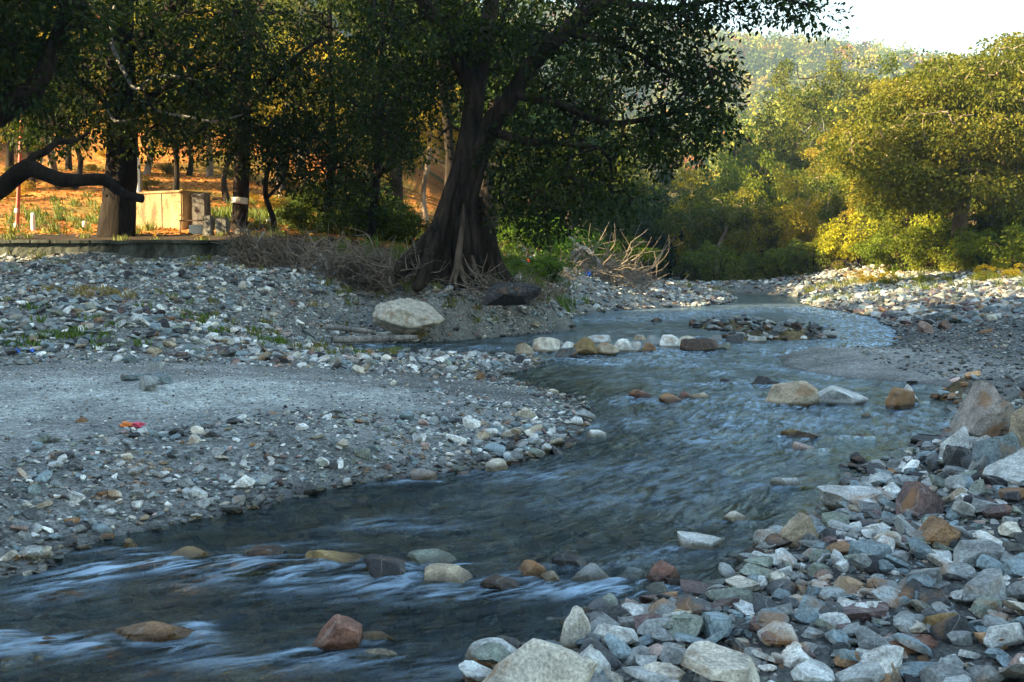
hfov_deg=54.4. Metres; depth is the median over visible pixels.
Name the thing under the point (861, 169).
leafy tree
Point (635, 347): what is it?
stone
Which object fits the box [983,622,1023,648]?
stone
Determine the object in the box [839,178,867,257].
tall golden tree
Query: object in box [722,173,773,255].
golden leafy tree
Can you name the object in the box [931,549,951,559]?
stone
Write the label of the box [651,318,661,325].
stone
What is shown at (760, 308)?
stream water
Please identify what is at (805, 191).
spreading tree
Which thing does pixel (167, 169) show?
bush
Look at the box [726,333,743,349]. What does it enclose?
stone
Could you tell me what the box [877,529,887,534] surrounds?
stone
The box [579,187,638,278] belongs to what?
leafy tree
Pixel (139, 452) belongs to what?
stone
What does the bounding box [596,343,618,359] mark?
stone
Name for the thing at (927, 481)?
stone
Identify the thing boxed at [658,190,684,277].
leafy tree
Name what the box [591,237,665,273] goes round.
bush
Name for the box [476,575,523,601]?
stone
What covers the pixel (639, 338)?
stone
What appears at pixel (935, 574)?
boulder
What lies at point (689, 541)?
slab
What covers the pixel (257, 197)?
bush
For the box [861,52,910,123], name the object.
leafy tree
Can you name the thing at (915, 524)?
stone
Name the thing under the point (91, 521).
stone
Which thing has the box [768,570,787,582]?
stone
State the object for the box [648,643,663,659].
stone
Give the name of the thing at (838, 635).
stone
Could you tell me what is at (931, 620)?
boulder
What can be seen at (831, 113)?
leafy tree
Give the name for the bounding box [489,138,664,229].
spreading tree
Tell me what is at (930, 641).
slab
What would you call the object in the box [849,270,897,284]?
shrub
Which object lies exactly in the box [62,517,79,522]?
stone
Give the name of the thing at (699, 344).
stone
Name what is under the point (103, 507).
stone
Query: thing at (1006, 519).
stone
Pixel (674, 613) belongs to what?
stone
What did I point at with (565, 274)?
dry twig heap
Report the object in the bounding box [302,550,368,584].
boulder
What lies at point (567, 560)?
stone
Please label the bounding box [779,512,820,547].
boulder
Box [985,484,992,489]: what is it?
stone
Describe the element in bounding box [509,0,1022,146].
ridge woods
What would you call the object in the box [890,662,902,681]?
stone
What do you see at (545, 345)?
stone
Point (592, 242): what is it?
bush
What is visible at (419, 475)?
stone
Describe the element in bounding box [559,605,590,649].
boulder
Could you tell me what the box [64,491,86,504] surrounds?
stone
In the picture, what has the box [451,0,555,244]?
tall tree
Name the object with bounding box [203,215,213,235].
concrete pillar
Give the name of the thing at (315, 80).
tall golden tree
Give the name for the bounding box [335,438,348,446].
stone
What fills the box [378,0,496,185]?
tall tree
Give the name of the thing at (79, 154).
tall tree
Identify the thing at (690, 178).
golden leafy tree
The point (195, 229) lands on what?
whitewashed block
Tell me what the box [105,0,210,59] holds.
broadleaf tree
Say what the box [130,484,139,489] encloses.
stone
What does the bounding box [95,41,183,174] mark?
tall golden tree
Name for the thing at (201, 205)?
concrete block
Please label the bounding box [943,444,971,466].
boulder
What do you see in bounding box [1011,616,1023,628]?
stone
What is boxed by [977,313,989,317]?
stone
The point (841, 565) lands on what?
stone
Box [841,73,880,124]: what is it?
leafy tree
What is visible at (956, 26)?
sky
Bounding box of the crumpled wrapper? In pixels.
[119,421,145,427]
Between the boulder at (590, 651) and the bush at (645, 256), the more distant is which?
the bush at (645, 256)
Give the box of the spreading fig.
[817,31,1023,237]
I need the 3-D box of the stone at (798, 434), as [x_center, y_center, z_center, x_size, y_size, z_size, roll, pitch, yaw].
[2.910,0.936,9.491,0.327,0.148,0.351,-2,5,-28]
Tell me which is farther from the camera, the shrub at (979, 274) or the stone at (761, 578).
the shrub at (979, 274)
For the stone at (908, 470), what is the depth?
7.32 m
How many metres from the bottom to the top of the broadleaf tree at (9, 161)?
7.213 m
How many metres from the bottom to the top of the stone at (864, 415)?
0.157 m
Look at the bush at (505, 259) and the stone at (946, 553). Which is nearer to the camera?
the stone at (946, 553)
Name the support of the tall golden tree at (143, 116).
on the ground at (834, 360)
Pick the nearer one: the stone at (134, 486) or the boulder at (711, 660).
the boulder at (711, 660)
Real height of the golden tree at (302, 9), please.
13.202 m
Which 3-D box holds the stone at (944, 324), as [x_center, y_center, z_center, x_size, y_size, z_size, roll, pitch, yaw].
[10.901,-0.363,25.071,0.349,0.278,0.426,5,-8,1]
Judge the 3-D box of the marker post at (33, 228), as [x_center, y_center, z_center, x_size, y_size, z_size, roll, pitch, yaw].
[-14.582,-3.534,30.326,0.143,0.749,0.139,1,4,11]
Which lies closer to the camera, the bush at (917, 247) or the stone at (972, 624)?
the stone at (972, 624)
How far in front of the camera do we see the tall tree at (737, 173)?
96.97 m
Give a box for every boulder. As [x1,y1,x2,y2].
[110,621,196,655]
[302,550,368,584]
[311,614,362,672]
[364,554,419,591]
[372,298,443,334]
[406,549,460,576]
[423,563,472,598]
[465,637,516,660]
[482,638,597,681]
[483,282,541,305]
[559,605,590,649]
[579,644,610,673]
[594,623,637,647]
[617,604,650,627]
[763,381,819,415]
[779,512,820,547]
[794,595,834,624]
[805,386,868,415]
[848,539,892,561]
[885,387,914,416]
[895,481,945,519]
[895,567,941,589]
[918,515,960,546]
[923,612,958,625]
[938,426,969,457]
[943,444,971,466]
[949,414,959,436]
[950,380,1014,436]
[953,539,1004,567]
[963,568,1007,604]
[969,453,987,470]
[1009,406,1023,447]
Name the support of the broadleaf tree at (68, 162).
on the ground at (834, 360)
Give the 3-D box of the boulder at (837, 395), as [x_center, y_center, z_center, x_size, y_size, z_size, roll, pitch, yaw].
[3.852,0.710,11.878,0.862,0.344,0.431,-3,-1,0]
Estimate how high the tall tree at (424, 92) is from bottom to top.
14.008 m
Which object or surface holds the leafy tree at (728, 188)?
on the ground at (834, 360)
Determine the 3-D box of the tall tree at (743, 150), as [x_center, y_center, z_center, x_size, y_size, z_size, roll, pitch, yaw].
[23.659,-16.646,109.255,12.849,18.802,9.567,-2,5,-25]
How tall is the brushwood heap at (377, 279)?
3.048 m
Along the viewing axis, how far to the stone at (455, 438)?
8.67 m
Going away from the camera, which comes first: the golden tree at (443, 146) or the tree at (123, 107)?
the tree at (123, 107)
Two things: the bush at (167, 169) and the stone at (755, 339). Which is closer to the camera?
the stone at (755, 339)
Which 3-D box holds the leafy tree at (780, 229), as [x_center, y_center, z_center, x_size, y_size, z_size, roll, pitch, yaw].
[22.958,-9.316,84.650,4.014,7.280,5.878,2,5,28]
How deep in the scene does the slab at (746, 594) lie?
4.74 m
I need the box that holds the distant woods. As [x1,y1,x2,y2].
[567,112,736,187]
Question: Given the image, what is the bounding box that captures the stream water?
[0,294,957,681]
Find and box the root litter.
[450,253,580,316]
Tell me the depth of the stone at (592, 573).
5.13 m
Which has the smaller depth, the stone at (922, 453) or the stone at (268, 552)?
the stone at (268, 552)
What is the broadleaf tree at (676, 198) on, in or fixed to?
on the ground at (834, 360)
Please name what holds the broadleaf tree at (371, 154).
on the ground at (834, 360)
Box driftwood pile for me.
[529,218,694,300]
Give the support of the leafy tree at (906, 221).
on the ground at (834, 360)
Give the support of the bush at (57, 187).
on the ground at (834, 360)
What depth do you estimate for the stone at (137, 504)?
6.39 m
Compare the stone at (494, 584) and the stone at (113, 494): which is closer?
the stone at (494, 584)
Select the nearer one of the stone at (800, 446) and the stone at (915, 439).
the stone at (800, 446)
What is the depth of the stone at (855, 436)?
9.38 m
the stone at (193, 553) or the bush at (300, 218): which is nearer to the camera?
the stone at (193, 553)
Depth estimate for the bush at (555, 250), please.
42.88 m
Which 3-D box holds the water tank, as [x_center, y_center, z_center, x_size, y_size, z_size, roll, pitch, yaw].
[-10.917,-3.971,31.798,2.250,1.517,1.350,2,5,26]
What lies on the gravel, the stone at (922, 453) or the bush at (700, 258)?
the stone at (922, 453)
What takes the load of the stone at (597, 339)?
in the stream water
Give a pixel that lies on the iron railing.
(186, 220)
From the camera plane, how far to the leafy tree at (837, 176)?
84.40 m
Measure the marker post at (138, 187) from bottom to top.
1.689 m
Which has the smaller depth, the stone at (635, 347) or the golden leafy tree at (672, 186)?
the stone at (635, 347)
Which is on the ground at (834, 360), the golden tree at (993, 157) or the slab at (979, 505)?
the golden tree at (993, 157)
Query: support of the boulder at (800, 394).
in the stream water
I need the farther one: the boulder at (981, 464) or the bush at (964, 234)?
the bush at (964, 234)
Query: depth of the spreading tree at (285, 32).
54.20 m
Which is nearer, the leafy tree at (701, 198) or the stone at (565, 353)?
the stone at (565, 353)
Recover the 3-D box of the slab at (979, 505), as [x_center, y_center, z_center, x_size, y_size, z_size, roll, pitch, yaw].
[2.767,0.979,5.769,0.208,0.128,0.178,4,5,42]
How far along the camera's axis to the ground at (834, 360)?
8.64 m
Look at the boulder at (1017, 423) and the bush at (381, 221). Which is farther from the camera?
the bush at (381, 221)
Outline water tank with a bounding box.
[136,190,210,229]
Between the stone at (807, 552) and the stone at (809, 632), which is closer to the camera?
the stone at (809, 632)
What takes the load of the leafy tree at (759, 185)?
on the ground at (834, 360)
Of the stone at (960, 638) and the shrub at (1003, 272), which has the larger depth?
the shrub at (1003, 272)
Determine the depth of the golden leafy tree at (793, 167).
108.78 m
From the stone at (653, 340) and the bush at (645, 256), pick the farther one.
the bush at (645, 256)
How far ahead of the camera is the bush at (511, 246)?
39.53 m
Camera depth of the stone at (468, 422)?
9.23 m
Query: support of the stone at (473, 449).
on the gravel
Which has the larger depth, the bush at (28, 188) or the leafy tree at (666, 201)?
the leafy tree at (666, 201)
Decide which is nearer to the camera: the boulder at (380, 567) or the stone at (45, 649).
the stone at (45, 649)
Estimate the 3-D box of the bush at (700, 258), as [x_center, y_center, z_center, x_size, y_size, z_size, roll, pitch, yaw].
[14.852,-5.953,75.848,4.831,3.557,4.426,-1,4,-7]
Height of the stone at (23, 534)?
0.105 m
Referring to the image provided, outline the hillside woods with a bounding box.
[615,45,1017,273]
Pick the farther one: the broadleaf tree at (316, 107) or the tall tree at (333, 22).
the tall tree at (333, 22)
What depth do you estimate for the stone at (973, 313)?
29.24 m
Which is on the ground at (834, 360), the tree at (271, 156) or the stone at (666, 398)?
the tree at (271, 156)
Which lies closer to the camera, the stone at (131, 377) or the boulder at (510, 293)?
the stone at (131, 377)
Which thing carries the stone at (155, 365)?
on the ground at (834, 360)
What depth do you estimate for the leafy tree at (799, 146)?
112.24 m
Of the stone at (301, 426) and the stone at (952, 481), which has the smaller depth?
the stone at (952, 481)
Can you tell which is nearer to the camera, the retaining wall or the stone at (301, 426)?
the stone at (301, 426)
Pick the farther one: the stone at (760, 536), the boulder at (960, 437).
the boulder at (960, 437)
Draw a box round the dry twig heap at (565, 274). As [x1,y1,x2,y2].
[521,245,589,286]
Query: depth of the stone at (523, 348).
18.68 m
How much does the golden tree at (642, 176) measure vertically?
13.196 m
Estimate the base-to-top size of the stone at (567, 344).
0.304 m
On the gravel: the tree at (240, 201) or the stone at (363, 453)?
the stone at (363, 453)
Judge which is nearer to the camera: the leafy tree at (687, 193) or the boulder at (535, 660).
the boulder at (535, 660)
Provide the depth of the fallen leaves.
39.46 m
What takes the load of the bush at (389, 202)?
on the ground at (834, 360)
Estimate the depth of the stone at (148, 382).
10.06 m
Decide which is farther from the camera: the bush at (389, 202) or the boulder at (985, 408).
the bush at (389, 202)
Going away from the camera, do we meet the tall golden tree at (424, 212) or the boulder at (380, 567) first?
the boulder at (380, 567)
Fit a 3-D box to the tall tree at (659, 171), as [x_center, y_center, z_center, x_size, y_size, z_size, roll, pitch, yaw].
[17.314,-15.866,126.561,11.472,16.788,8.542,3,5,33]
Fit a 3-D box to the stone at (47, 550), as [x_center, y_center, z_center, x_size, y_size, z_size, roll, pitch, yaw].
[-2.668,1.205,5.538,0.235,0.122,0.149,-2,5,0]
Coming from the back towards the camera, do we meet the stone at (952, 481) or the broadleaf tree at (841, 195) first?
the broadleaf tree at (841, 195)
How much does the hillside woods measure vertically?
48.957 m
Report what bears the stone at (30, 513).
on the ground at (834, 360)
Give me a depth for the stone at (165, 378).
10.40 m
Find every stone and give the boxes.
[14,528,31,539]
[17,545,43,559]
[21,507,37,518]
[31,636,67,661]
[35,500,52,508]
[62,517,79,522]
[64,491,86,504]
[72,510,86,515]
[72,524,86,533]
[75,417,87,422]
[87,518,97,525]
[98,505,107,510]
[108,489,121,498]
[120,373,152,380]
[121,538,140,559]
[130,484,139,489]
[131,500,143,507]
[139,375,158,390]
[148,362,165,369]
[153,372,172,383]
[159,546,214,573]
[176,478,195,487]
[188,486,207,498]
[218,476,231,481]
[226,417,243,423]
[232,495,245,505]
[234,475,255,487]
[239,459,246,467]
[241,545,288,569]
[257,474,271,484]
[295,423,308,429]
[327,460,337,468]
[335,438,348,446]
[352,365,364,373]
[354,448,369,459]
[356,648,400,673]
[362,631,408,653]
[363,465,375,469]
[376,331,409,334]
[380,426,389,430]
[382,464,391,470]
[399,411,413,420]
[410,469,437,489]
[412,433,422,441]
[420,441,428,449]
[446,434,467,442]
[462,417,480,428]
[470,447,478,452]
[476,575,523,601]
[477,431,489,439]
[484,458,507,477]
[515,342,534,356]
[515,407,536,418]
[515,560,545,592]
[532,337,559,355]
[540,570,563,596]
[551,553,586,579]
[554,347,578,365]
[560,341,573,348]
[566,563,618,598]
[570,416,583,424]
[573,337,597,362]
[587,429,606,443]
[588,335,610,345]
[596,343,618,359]
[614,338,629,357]
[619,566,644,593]
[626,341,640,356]
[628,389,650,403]
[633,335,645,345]
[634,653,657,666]
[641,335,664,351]
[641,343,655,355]
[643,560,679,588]
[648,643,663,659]
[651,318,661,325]
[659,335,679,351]
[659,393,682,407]
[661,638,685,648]
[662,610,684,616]
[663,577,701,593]
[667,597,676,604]
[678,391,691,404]
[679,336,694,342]
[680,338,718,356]
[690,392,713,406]
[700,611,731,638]
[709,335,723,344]
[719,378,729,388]
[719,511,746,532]
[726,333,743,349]
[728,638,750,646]
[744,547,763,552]
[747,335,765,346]
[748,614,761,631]
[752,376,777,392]
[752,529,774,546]
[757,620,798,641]
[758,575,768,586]
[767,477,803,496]
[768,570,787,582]
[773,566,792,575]
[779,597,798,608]
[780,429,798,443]
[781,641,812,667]
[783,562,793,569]
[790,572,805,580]
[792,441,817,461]
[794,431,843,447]
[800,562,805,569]
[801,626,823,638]
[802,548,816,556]
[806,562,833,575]
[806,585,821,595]
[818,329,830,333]
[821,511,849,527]
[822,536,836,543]
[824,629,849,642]
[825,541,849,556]
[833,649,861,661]
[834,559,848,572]
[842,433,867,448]
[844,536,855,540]
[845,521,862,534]
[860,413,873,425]
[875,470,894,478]
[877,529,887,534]
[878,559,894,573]
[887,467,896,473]
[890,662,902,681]
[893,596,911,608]
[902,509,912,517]
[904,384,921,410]
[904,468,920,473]
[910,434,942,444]
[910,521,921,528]
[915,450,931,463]
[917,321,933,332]
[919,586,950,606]
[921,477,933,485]
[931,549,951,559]
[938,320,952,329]
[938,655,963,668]
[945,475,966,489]
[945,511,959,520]
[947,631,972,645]
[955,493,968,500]
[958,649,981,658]
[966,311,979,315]
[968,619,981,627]
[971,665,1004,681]
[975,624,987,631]
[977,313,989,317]
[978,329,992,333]
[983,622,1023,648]
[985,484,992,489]
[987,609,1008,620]
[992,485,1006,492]
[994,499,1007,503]
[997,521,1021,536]
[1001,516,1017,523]
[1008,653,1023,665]
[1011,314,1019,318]
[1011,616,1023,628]
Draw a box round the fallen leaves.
[0,48,575,323]
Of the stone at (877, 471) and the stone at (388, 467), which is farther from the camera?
the stone at (388, 467)
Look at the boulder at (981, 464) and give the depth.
6.58 m
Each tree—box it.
[0,0,144,202]
[0,0,295,236]
[0,6,161,170]
[3,80,96,186]
[5,51,25,170]
[42,32,106,189]
[65,51,100,169]
[69,0,159,71]
[84,48,174,191]
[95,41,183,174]
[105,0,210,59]
[147,68,214,189]
[155,83,259,202]
[159,0,351,230]
[162,59,265,127]
[168,123,217,175]
[177,0,318,85]
[182,7,234,177]
[192,25,392,156]
[217,103,342,230]
[228,0,338,56]
[234,61,338,193]
[251,38,327,200]
[255,0,433,231]
[284,53,414,184]
[287,41,339,186]
[293,0,456,240]
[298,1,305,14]
[317,0,361,47]
[322,35,385,170]
[331,0,858,292]
[339,130,436,208]
[345,0,474,216]
[375,0,481,166]
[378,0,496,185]
[386,62,463,222]
[406,76,463,168]
[413,72,560,225]
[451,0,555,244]
[455,85,550,147]
[480,127,589,204]
[488,17,602,226]
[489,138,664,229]
[490,105,609,173]
[494,134,555,229]
[523,93,586,220]
[536,150,606,246]
[547,45,641,138]
[565,188,618,268]
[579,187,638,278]
[583,97,667,155]
[583,126,652,194]
[587,134,647,244]
[589,111,672,199]
[609,183,646,272]
[619,179,677,275]
[622,175,671,241]
[627,185,677,279]
[646,151,694,276]
[649,193,775,277]
[650,190,684,204]
[653,178,693,276]
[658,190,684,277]
[663,162,721,277]
[663,191,688,278]
[670,172,709,211]
[679,164,727,279]
[685,109,772,199]
[709,176,754,275]
[711,154,791,271]
[713,184,777,279]
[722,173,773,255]
[722,189,781,275]
[731,150,785,257]
[748,87,832,195]
[758,138,786,184]
[758,192,797,269]
[759,153,796,186]
[762,172,845,257]
[767,45,866,145]
[771,170,857,258]
[772,159,836,236]
[774,145,823,185]
[779,128,808,169]
[787,118,829,166]
[794,155,829,250]
[800,126,849,179]
[805,91,853,152]
[810,155,874,241]
[813,114,852,150]
[822,171,858,243]
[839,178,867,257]
[840,110,902,233]
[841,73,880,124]
[846,81,877,125]
[856,196,904,238]
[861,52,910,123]
[880,186,938,251]
[904,189,953,226]
[941,121,1023,207]
[968,149,995,223]
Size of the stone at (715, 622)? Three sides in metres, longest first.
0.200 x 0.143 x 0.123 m
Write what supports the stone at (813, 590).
on the gravel
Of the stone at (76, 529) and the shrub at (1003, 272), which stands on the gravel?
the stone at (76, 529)
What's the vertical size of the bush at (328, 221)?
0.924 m
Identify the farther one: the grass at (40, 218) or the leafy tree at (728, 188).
the leafy tree at (728, 188)
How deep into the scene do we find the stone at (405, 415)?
9.25 m
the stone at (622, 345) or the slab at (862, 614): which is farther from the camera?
the stone at (622, 345)
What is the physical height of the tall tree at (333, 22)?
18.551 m
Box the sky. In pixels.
[476,0,1023,55]
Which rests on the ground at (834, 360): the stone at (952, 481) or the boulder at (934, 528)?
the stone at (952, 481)
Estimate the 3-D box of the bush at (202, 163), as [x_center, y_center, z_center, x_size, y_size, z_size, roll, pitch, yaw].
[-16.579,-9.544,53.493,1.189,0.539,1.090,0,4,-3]
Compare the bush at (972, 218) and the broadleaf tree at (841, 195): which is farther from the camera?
the broadleaf tree at (841, 195)
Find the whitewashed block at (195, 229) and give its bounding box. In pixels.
[189,224,202,234]
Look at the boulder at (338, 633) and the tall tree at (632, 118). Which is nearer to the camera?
the boulder at (338, 633)
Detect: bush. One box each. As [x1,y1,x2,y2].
[5,180,35,197]
[45,185,70,189]
[83,164,101,171]
[97,148,105,157]
[142,176,161,189]
[152,162,184,174]
[195,159,213,166]
[221,169,256,180]
[247,220,269,230]
[249,190,290,208]
[267,204,325,232]
[268,177,302,189]
[271,190,309,211]
[289,184,368,225]
[310,208,358,235]
[323,183,409,223]
[332,206,393,238]
[359,205,429,242]
[377,214,430,245]
[490,216,563,255]
[499,212,588,261]
[500,250,512,270]
[509,254,566,278]
[527,255,582,282]
[533,226,615,267]
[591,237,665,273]
[671,255,721,280]
[679,240,741,281]
[728,250,789,280]
[754,250,792,280]
[764,238,831,275]
[766,247,818,278]
[800,239,859,269]
[814,212,897,265]
[847,233,920,272]
[853,233,897,265]
[864,218,948,261]
[888,226,956,271]
[893,224,945,263]
[910,207,1014,260]
[926,233,994,272]
[938,209,1002,265]
[940,226,1011,269]
[972,222,1023,270]
[975,211,1023,255]
[983,215,1023,256]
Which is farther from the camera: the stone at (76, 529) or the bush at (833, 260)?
the bush at (833, 260)
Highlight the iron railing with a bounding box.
[179,220,202,232]
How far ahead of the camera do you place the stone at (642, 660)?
3.90 m
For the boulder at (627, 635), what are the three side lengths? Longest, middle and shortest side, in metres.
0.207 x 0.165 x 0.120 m
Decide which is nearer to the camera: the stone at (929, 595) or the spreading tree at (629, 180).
the stone at (929, 595)
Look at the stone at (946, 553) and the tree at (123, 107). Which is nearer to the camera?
the stone at (946, 553)
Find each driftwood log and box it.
[325,316,375,333]
[331,327,417,342]
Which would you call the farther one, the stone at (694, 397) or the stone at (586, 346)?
the stone at (586, 346)
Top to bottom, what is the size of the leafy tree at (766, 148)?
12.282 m
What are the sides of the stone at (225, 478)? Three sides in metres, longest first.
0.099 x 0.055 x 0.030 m
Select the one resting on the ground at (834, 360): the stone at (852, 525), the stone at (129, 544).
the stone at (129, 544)
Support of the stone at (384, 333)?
on the ground at (834, 360)
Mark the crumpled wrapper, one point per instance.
(137, 424)
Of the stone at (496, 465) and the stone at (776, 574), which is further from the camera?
the stone at (496, 465)
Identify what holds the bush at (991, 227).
on the ground at (834, 360)
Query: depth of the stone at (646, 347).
19.42 m
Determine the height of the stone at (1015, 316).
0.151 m
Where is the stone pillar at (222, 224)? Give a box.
[215,217,229,234]
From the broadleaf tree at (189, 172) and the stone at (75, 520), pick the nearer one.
the stone at (75, 520)
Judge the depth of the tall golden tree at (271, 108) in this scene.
41.20 m
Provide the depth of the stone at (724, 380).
14.15 m
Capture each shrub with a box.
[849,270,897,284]
[876,277,899,284]
[910,274,936,283]
[937,275,957,281]
[965,270,1001,280]
[973,263,1023,277]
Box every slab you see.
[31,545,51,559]
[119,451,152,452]
[677,531,724,561]
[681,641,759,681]
[705,587,752,603]
[817,484,881,508]
[842,601,888,621]
[883,633,937,653]
[971,498,999,514]
[972,431,1020,464]
[979,447,1023,484]
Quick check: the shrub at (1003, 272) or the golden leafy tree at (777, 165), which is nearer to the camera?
the shrub at (1003, 272)
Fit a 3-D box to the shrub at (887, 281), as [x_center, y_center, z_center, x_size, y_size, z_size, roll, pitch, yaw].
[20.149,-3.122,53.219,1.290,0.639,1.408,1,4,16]
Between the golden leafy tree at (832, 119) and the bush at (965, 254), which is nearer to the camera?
the bush at (965, 254)
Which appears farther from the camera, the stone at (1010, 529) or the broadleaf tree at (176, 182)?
the broadleaf tree at (176, 182)
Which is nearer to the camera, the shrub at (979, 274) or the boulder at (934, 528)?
the boulder at (934, 528)
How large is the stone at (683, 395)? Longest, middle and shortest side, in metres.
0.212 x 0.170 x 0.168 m
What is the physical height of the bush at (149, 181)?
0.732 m
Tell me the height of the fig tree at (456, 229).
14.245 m
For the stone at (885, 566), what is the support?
on the gravel
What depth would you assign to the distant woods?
276.45 m
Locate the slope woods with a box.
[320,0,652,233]
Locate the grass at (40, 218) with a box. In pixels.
[0,188,1023,355]
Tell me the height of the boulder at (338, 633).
0.228 m
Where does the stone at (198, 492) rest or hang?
on the ground at (834, 360)
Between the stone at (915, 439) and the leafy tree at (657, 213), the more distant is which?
the leafy tree at (657, 213)
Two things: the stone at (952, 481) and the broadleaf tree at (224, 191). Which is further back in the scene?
the broadleaf tree at (224, 191)
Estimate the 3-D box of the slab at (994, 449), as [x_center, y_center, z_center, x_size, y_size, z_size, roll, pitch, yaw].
[3.244,0.718,6.622,0.325,0.277,0.256,-2,4,-23]
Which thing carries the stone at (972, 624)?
on the ground at (834, 360)
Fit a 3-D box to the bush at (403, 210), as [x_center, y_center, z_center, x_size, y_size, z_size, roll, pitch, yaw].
[-3.534,-3.425,29.466,2.027,1.255,2.213,-2,5,-26]
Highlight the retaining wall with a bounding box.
[0,240,272,259]
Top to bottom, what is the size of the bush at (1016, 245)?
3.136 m
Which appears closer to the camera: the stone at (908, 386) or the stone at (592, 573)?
the stone at (592, 573)
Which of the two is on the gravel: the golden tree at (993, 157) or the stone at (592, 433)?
the stone at (592, 433)
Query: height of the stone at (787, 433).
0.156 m
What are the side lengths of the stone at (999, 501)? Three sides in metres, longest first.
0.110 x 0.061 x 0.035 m
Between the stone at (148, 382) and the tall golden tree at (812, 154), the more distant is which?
the tall golden tree at (812, 154)
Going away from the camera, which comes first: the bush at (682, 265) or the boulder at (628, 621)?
the boulder at (628, 621)
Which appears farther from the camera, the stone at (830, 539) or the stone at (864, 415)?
the stone at (864, 415)
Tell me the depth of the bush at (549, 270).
35.50 m
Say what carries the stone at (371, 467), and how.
on the ground at (834, 360)
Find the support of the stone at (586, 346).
on the ground at (834, 360)
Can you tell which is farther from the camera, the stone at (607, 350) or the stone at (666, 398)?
the stone at (607, 350)
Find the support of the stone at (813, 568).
on the gravel
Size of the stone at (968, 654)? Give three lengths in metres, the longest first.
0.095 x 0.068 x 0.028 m
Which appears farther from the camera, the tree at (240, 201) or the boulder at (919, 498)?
the tree at (240, 201)
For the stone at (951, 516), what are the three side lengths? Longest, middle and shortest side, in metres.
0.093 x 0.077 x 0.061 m
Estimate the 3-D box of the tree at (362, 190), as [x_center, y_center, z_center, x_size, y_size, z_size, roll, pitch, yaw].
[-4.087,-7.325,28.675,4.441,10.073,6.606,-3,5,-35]
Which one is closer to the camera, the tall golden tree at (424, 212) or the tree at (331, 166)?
the tree at (331, 166)
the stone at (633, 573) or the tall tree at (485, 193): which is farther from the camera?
the tall tree at (485, 193)
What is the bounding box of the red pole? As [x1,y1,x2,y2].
[14,114,22,229]
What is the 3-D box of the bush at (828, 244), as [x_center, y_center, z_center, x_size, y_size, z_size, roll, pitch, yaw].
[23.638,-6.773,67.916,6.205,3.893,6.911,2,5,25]
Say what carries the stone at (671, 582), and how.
on the gravel
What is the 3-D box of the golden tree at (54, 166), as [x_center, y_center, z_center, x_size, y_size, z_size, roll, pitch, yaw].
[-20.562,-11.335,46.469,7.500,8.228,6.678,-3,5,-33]
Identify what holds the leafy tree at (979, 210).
on the ground at (834, 360)
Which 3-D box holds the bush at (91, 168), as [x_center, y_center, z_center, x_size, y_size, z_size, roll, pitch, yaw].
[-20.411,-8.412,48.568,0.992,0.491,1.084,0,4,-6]
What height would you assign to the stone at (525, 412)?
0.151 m
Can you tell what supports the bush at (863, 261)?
on the ground at (834, 360)
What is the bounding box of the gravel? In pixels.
[0,235,1023,681]
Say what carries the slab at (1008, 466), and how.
on the ground at (834, 360)
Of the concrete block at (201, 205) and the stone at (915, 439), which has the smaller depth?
the stone at (915, 439)
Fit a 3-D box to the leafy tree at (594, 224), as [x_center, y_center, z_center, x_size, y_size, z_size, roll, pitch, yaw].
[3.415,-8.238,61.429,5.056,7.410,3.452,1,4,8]
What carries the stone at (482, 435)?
on the gravel
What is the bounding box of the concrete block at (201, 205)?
[191,193,210,224]
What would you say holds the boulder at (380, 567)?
in the stream water
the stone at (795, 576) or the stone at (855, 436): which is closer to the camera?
the stone at (795, 576)
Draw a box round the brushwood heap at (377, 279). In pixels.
[211,203,457,303]
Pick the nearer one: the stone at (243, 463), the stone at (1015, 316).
the stone at (243, 463)
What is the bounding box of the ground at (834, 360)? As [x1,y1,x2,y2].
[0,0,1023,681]
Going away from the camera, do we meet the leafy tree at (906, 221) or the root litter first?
the root litter
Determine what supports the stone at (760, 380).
in the stream water
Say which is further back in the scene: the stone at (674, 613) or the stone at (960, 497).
the stone at (960, 497)
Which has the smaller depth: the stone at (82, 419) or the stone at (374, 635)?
the stone at (374, 635)
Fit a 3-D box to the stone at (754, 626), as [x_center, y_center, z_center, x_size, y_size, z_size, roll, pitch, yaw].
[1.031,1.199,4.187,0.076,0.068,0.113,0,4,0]
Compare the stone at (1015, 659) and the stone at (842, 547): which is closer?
the stone at (1015, 659)
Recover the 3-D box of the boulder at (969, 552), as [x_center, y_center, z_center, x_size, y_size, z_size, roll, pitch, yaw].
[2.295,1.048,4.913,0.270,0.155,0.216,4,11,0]
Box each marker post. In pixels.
[30,213,35,230]
[137,158,139,191]
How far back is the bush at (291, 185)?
47.71 m
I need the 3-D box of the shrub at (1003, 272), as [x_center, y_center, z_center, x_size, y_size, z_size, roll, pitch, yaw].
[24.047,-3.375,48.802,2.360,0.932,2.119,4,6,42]
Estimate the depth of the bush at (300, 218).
30.69 m
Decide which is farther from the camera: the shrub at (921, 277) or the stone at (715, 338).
the shrub at (921, 277)
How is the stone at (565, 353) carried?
on the ground at (834, 360)
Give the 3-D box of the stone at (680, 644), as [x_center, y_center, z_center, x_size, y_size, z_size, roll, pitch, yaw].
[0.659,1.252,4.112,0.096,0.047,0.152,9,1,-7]
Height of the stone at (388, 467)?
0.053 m
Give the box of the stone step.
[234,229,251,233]
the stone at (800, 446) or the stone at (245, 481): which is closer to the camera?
the stone at (245, 481)
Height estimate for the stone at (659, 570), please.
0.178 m
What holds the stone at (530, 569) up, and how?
in the stream water

